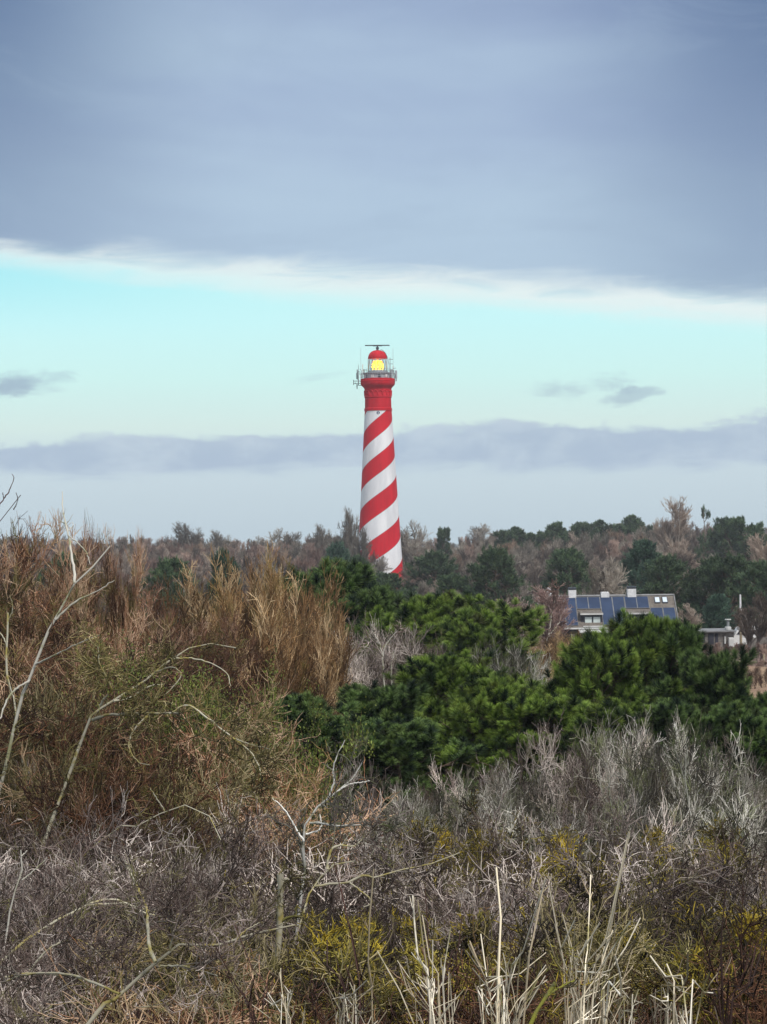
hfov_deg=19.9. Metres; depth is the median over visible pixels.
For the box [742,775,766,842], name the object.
grey shrub
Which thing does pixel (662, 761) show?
grey shrub
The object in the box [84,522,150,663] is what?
brown tree
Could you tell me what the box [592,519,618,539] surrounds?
pine tree
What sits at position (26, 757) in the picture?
brown shrub
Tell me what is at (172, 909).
shrub
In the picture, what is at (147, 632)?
brown tree
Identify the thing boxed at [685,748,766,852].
grey shrub
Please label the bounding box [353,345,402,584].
lighthouse
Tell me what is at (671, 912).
thorn shrub
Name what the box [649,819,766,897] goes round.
thorn shrub
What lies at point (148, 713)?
mossy tree
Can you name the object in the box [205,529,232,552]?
bare tree
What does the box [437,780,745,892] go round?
thorn shrub
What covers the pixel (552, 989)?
mossy branch
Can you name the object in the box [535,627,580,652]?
pink scrub
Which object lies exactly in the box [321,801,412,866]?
grey shrub
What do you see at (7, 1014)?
lilac shrub
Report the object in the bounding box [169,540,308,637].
willow shrub
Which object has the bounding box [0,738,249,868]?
brown shrub
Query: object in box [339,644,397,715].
grey shrub
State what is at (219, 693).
evergreen shrub
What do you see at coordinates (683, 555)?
bare tree
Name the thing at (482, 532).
bare tree
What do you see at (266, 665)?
willow shrub
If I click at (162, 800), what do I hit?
brown shrub
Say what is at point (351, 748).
evergreen shrub
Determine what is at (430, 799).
grey shrub
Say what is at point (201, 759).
brown shrub
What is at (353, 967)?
thorn shrub
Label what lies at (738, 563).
pine tree
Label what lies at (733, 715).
pine tree
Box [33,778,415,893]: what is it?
lilac shrub
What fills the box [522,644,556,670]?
pink scrub
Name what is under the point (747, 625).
bare tree
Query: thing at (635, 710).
pine tree
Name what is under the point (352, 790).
grey shrub
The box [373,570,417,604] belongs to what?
pine tree
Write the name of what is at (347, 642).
willow shrub
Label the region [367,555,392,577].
bare tree
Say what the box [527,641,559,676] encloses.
pink scrub
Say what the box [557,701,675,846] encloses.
grey shrub
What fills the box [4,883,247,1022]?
lilac shrub
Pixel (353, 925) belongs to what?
thorn shrub
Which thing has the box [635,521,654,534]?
pine tree
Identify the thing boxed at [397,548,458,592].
pine tree
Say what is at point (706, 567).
pine tree
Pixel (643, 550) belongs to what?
conifer
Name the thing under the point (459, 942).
shrub
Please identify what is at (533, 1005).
red shrub
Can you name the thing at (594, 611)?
house
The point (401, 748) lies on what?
pine tree
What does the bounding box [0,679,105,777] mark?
brown shrub
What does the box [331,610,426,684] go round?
grey shrub
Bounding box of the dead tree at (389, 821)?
[267,729,417,950]
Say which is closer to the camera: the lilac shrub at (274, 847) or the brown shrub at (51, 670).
the lilac shrub at (274, 847)
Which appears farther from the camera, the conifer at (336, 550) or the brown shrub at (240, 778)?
the conifer at (336, 550)
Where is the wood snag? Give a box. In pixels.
[362,620,406,686]
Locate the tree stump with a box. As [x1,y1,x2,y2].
[260,846,314,999]
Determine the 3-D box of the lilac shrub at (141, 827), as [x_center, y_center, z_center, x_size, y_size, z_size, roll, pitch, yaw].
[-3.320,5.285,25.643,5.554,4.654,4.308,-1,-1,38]
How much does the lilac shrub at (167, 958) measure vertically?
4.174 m
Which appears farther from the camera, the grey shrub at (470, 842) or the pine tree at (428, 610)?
the pine tree at (428, 610)
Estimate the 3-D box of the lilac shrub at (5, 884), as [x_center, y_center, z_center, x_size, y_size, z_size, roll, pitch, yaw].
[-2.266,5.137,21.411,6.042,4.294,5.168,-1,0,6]
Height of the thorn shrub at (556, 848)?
4.454 m
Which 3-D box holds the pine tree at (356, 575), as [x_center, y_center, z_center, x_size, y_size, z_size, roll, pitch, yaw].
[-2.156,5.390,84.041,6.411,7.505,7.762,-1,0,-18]
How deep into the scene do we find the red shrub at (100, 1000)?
14.48 m
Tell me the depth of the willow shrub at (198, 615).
54.99 m
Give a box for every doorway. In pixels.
[708,633,713,644]
[715,633,717,643]
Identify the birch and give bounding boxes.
[525,579,567,655]
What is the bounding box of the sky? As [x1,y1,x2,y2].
[0,0,766,548]
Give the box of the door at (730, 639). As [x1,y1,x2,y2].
[728,637,733,646]
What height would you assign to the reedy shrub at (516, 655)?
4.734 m
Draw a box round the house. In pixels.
[546,586,677,647]
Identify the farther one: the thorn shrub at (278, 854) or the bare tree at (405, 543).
the bare tree at (405, 543)
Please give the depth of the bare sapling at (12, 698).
27.98 m
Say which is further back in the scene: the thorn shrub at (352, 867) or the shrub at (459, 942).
the thorn shrub at (352, 867)
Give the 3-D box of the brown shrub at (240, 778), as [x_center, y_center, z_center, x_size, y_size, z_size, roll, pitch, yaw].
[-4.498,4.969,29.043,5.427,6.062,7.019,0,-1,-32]
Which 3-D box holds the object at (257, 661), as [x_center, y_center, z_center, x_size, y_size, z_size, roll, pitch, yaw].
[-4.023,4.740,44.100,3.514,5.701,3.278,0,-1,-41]
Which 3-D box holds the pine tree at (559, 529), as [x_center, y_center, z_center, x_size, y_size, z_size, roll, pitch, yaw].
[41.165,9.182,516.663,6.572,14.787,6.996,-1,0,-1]
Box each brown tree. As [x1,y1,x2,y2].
[0,509,143,689]
[0,575,93,694]
[57,512,130,681]
[73,606,220,699]
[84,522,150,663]
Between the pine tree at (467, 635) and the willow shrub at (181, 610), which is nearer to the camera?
the willow shrub at (181, 610)
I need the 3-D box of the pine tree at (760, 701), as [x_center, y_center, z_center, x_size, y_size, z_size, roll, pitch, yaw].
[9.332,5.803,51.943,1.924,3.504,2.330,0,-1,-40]
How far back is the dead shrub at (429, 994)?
12.10 m
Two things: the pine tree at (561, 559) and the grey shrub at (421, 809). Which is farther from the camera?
the pine tree at (561, 559)
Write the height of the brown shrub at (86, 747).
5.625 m
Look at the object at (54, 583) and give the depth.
46.88 m
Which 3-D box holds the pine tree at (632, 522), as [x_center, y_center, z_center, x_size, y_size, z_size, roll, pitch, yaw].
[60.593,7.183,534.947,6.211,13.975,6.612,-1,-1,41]
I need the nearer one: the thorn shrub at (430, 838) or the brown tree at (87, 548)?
the thorn shrub at (430, 838)
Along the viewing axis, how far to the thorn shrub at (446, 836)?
28.26 m
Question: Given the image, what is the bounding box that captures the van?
[734,627,757,647]
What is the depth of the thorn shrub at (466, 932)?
19.14 m
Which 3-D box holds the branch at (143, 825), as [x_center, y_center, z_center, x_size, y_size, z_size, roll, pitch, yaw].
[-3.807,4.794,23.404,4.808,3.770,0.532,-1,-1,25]
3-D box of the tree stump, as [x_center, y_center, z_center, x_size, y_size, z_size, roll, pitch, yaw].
[-0.823,4.566,17.975,0.572,3.706,0.442,-1,0,0]
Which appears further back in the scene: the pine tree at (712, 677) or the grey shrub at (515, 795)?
the pine tree at (712, 677)
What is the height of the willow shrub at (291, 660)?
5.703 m
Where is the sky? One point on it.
(550, 216)
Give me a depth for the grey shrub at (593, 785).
38.52 m
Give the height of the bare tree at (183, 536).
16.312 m
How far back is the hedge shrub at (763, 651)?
174.96 m
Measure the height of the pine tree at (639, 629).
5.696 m
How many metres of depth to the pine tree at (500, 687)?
52.35 m
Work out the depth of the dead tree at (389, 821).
20.41 m
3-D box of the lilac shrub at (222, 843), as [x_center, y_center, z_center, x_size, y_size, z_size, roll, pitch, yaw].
[-2.279,5.044,20.953,4.681,4.552,6.036,0,-1,-28]
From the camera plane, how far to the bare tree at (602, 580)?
223.81 m
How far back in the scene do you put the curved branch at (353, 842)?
19.63 m
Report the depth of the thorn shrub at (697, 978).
18.01 m
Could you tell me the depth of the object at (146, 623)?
50.45 m
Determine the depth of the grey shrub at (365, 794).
38.88 m
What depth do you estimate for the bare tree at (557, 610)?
165.00 m
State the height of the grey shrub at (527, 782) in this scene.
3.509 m
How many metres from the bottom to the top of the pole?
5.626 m
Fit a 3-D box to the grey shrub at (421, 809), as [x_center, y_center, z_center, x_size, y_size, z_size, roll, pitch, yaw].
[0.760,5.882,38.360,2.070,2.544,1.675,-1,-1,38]
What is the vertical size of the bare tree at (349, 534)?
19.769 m
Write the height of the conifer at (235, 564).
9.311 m
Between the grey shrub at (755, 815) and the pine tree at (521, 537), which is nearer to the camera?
the grey shrub at (755, 815)
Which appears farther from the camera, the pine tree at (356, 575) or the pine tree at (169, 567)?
the pine tree at (169, 567)
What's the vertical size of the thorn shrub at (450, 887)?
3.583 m
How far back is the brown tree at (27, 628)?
37.92 m
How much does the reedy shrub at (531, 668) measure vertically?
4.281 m
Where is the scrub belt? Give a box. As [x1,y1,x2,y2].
[0,548,755,638]
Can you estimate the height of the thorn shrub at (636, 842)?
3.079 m
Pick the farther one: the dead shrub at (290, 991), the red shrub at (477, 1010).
the red shrub at (477, 1010)
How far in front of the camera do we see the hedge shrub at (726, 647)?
176.69 m
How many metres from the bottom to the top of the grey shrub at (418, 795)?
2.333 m
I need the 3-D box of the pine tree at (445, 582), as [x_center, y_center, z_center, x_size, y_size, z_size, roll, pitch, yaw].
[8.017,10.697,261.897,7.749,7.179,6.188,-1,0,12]
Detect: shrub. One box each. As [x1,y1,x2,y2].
[0,608,207,754]
[0,614,193,748]
[0,619,206,763]
[0,636,227,772]
[0,651,399,893]
[0,662,197,779]
[0,664,299,859]
[0,667,302,876]
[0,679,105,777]
[0,701,282,880]
[0,725,356,884]
[0,730,243,865]
[0,736,90,855]
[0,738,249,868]
[0,758,148,902]
[0,797,203,926]
[0,811,209,960]
[0,811,293,981]
[0,838,408,1006]
[0,857,201,1023]
[0,857,233,1001]
[0,897,224,1023]
[2,758,286,897]
[2,875,415,1023]
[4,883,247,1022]
[7,781,410,1019]
[26,917,598,1023]
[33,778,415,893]
[39,629,249,819]
[40,782,386,915]
[44,928,345,1023]
[54,953,234,1023]
[71,900,418,1023]
[76,633,379,861]
[82,897,577,1023]
[97,832,436,1016]
[108,617,351,829]
[110,895,453,1023]
[145,679,347,859]
[148,566,290,648]
[155,646,355,840]
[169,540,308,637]
[172,568,350,751]
[172,598,292,741]
[173,542,351,715]
[187,788,537,985]
[189,925,274,1023]
[196,867,456,984]
[200,804,372,885]
[205,795,488,937]
[222,547,361,719]
[223,601,345,772]
[248,833,399,911]
[253,968,309,1023]
[254,599,359,752]
[264,955,688,1023]
[270,866,763,1023]
[281,754,389,829]
[289,730,400,857]
[294,911,637,1016]
[295,831,606,975]
[298,818,361,869]
[305,801,447,894]
[306,829,424,901]
[306,844,583,932]
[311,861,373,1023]
[316,630,415,715]
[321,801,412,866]
[323,980,386,1023]
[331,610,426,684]
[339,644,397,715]
[342,810,551,915]
[344,779,428,856]
[348,609,460,697]
[351,822,507,893]
[357,776,440,844]
[370,648,428,701]
[372,800,735,994]
[374,773,480,842]
[377,895,464,1023]
[381,806,477,858]
[383,902,718,1023]
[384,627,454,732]
[384,834,766,1017]
[391,900,707,1020]
[402,807,542,874]
[403,819,766,989]
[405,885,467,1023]
[411,784,561,861]
[419,754,516,832]
[425,787,645,890]
[436,755,561,857]
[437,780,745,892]
[452,784,634,872]
[464,631,535,680]
[466,867,546,1023]
[473,756,573,867]
[484,643,552,686]
[486,784,766,994]
[487,714,613,845]
[488,808,612,890]
[505,823,749,940]
[517,708,681,860]
[543,787,652,864]
[544,832,653,1023]
[552,855,766,1023]
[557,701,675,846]
[558,864,766,999]
[573,705,766,846]
[574,791,711,866]
[574,823,766,883]
[588,802,685,889]
[590,777,766,877]
[590,898,766,1011]
[593,859,766,1023]
[593,954,645,1023]
[634,728,733,835]
[648,952,717,1023]
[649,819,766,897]
[650,812,766,906]
[653,796,766,863]
[673,735,766,837]
[679,796,766,872]
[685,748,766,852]
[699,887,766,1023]
[710,643,721,655]
[716,642,732,654]
[731,643,743,660]
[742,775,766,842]
[754,643,766,662]
[754,660,766,666]
[759,644,766,658]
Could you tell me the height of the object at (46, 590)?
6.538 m
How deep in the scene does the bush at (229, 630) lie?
49.52 m
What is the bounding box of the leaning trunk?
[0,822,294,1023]
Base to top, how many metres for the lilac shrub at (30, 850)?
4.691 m
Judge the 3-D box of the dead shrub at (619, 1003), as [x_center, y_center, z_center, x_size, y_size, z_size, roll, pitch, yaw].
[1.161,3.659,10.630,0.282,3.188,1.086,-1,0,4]
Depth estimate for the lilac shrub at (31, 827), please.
25.63 m
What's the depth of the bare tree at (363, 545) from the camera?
428.06 m
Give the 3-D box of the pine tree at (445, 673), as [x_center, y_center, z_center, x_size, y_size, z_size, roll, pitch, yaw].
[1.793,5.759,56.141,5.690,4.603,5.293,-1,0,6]
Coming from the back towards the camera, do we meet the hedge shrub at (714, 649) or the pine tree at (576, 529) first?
the pine tree at (576, 529)
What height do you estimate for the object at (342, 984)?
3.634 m
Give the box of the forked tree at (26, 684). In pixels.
[0,491,114,819]
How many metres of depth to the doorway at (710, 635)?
191.96 m
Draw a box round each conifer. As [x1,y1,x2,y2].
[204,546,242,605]
[324,539,350,562]
[610,537,671,593]
[693,504,712,559]
[697,592,738,629]
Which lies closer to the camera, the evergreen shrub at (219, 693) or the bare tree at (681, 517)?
the evergreen shrub at (219, 693)
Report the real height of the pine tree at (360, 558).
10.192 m
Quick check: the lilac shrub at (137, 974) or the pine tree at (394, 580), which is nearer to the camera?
the lilac shrub at (137, 974)
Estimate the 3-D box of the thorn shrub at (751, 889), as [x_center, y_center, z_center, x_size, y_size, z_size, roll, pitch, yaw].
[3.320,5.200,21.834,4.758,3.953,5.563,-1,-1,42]
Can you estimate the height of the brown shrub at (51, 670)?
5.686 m
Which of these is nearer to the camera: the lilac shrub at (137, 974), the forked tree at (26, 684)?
the lilac shrub at (137, 974)
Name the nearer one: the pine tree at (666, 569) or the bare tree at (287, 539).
the pine tree at (666, 569)
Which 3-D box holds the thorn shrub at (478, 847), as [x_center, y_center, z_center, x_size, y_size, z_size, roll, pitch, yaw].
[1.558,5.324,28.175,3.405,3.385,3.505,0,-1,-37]
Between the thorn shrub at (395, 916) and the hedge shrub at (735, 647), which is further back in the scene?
the hedge shrub at (735, 647)
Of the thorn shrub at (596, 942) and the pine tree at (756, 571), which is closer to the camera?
the thorn shrub at (596, 942)
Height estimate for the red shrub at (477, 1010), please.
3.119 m
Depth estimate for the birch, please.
159.62 m
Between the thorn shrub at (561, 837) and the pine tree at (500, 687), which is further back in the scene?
the pine tree at (500, 687)
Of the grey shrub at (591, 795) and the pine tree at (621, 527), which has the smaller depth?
the grey shrub at (591, 795)
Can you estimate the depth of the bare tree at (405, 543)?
467.50 m
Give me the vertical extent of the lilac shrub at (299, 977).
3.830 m
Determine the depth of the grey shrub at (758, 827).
32.29 m
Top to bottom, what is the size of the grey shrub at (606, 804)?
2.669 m
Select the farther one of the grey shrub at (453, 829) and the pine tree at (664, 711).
the pine tree at (664, 711)
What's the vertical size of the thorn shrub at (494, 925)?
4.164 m
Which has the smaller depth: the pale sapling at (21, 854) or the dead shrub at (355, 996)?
the dead shrub at (355, 996)
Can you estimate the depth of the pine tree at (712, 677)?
53.32 m
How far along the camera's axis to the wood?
500.01 m
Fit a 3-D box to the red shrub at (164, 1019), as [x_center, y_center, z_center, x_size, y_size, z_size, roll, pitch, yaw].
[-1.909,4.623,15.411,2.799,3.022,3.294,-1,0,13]
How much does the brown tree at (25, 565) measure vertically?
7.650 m
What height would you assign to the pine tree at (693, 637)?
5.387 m
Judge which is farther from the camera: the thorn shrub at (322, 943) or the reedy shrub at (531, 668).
the reedy shrub at (531, 668)
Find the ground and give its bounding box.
[39,580,766,858]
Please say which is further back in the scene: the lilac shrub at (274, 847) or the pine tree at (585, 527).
the pine tree at (585, 527)
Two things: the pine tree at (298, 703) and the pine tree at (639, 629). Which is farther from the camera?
the pine tree at (639, 629)
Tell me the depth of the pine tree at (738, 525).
428.28 m
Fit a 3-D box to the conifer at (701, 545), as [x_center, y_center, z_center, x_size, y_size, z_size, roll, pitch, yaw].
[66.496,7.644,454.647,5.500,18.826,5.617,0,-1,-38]
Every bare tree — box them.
[167,521,205,551]
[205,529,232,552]
[264,527,301,550]
[298,523,339,554]
[324,506,359,551]
[348,524,372,562]
[367,551,379,565]
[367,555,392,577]
[400,519,433,571]
[467,523,489,540]
[495,591,532,638]
[521,585,576,645]
[576,555,630,594]
[650,495,692,554]
[663,540,700,579]
[678,603,703,626]
[731,591,766,656]
[746,533,766,561]
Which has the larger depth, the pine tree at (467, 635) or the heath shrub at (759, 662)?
the heath shrub at (759, 662)
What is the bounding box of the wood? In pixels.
[0,521,766,593]
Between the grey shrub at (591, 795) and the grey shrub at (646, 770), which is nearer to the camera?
the grey shrub at (591, 795)
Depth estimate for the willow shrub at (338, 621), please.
62.45 m
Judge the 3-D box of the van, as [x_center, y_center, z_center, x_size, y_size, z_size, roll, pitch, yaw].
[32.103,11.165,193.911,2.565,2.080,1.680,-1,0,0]
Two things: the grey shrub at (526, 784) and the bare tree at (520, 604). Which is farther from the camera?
the bare tree at (520, 604)
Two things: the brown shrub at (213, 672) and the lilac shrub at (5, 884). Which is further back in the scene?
the brown shrub at (213, 672)
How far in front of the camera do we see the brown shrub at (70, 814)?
25.50 m
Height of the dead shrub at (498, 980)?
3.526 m
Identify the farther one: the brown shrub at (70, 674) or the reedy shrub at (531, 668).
the reedy shrub at (531, 668)
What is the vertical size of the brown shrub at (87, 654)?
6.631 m
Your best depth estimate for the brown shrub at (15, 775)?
27.12 m
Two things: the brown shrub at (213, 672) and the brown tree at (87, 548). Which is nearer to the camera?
the brown shrub at (213, 672)
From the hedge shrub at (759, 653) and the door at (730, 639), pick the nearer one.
the hedge shrub at (759, 653)
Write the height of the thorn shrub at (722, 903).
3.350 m
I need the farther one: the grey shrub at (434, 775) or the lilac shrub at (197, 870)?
the grey shrub at (434, 775)
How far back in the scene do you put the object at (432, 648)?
69.46 m
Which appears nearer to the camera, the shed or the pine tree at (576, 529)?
the shed
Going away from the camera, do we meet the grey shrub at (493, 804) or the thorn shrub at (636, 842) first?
the thorn shrub at (636, 842)
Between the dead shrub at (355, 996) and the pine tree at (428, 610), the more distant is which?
the pine tree at (428, 610)
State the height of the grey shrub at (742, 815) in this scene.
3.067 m
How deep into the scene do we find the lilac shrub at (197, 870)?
22.27 m
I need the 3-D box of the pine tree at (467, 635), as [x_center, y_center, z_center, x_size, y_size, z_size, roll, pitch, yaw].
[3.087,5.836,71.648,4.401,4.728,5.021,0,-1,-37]
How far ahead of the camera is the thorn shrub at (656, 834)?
27.30 m
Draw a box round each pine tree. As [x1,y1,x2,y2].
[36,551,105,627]
[134,555,200,631]
[248,555,376,645]
[266,691,382,820]
[303,678,450,802]
[314,580,407,645]
[319,713,491,845]
[348,554,370,565]
[354,588,549,685]
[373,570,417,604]
[382,647,558,790]
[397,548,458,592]
[414,671,582,804]
[424,618,534,677]
[425,572,475,621]
[435,526,451,557]
[437,692,637,827]
[459,544,535,624]
[491,528,518,548]
[506,525,526,549]
[523,531,540,549]
[523,624,656,771]
[527,545,600,619]
[527,695,700,822]
[536,530,556,552]
[545,520,569,548]
[550,608,713,731]
[566,525,580,546]
[571,521,594,550]
[587,528,600,540]
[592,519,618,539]
[609,696,735,806]
[611,523,626,541]
[620,513,644,540]
[627,615,722,728]
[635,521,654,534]
[639,552,705,620]
[646,642,758,785]
[677,553,737,625]
[696,551,757,628]
[697,698,766,811]
[703,516,739,558]
[725,559,766,636]
[725,689,766,728]
[727,515,766,560]
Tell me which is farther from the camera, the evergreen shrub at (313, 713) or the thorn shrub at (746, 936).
the evergreen shrub at (313, 713)
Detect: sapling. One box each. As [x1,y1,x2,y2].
[0,596,32,766]
[1,850,46,981]
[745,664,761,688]
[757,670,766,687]
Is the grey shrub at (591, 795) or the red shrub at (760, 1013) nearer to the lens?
the red shrub at (760, 1013)
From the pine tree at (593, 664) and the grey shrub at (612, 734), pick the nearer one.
the grey shrub at (612, 734)
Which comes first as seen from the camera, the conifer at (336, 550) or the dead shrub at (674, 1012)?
the dead shrub at (674, 1012)
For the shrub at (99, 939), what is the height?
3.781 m
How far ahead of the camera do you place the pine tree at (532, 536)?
509.74 m
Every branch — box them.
[0,474,20,520]
[70,788,220,871]
[286,807,459,972]
[529,939,594,1023]
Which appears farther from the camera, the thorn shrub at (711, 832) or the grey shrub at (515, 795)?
the grey shrub at (515, 795)
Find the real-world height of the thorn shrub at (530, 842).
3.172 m
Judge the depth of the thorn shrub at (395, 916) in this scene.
21.31 m
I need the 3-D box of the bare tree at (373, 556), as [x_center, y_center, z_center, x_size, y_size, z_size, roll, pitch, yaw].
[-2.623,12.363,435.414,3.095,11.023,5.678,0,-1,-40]
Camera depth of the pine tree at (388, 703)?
53.23 m
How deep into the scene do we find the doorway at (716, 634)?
191.96 m
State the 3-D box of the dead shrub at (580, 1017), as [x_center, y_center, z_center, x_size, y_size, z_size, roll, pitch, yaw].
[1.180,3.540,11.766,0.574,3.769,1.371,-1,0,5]
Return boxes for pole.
[739,594,741,643]
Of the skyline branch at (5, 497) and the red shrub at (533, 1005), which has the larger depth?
the skyline branch at (5, 497)
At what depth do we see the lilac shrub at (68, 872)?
21.61 m
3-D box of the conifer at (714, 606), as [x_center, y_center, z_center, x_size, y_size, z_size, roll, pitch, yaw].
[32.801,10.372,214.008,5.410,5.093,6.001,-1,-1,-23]
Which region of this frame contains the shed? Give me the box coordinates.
[698,619,735,653]
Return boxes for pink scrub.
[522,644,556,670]
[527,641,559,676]
[530,647,559,674]
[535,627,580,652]
[537,660,553,681]
[545,633,569,665]
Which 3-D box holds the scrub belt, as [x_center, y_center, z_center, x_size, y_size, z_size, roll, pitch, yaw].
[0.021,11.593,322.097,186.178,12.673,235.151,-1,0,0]
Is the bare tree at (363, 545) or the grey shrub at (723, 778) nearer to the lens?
the grey shrub at (723, 778)
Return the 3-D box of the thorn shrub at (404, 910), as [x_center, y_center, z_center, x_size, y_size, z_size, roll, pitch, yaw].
[-0.244,5.312,22.162,5.254,3.962,4.075,0,-1,-44]
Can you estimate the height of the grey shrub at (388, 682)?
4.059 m
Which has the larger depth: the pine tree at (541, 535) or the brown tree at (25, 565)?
the pine tree at (541, 535)
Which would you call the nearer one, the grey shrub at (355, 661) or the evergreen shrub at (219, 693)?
the evergreen shrub at (219, 693)
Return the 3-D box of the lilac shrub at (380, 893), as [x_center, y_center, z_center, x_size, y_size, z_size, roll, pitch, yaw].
[-0.978,5.070,21.230,4.626,4.498,5.965,-1,0,14]
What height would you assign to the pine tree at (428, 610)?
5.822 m
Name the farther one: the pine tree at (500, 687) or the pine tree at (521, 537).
the pine tree at (521, 537)
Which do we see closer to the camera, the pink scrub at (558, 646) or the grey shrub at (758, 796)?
the grey shrub at (758, 796)
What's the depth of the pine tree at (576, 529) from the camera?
519.49 m
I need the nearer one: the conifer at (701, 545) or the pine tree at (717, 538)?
the pine tree at (717, 538)
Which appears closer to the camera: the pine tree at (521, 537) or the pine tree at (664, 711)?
the pine tree at (664, 711)
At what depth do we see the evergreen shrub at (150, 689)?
34.47 m
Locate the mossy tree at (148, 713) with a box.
[8,613,290,888]
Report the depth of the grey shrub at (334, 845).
32.34 m
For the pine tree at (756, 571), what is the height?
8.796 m

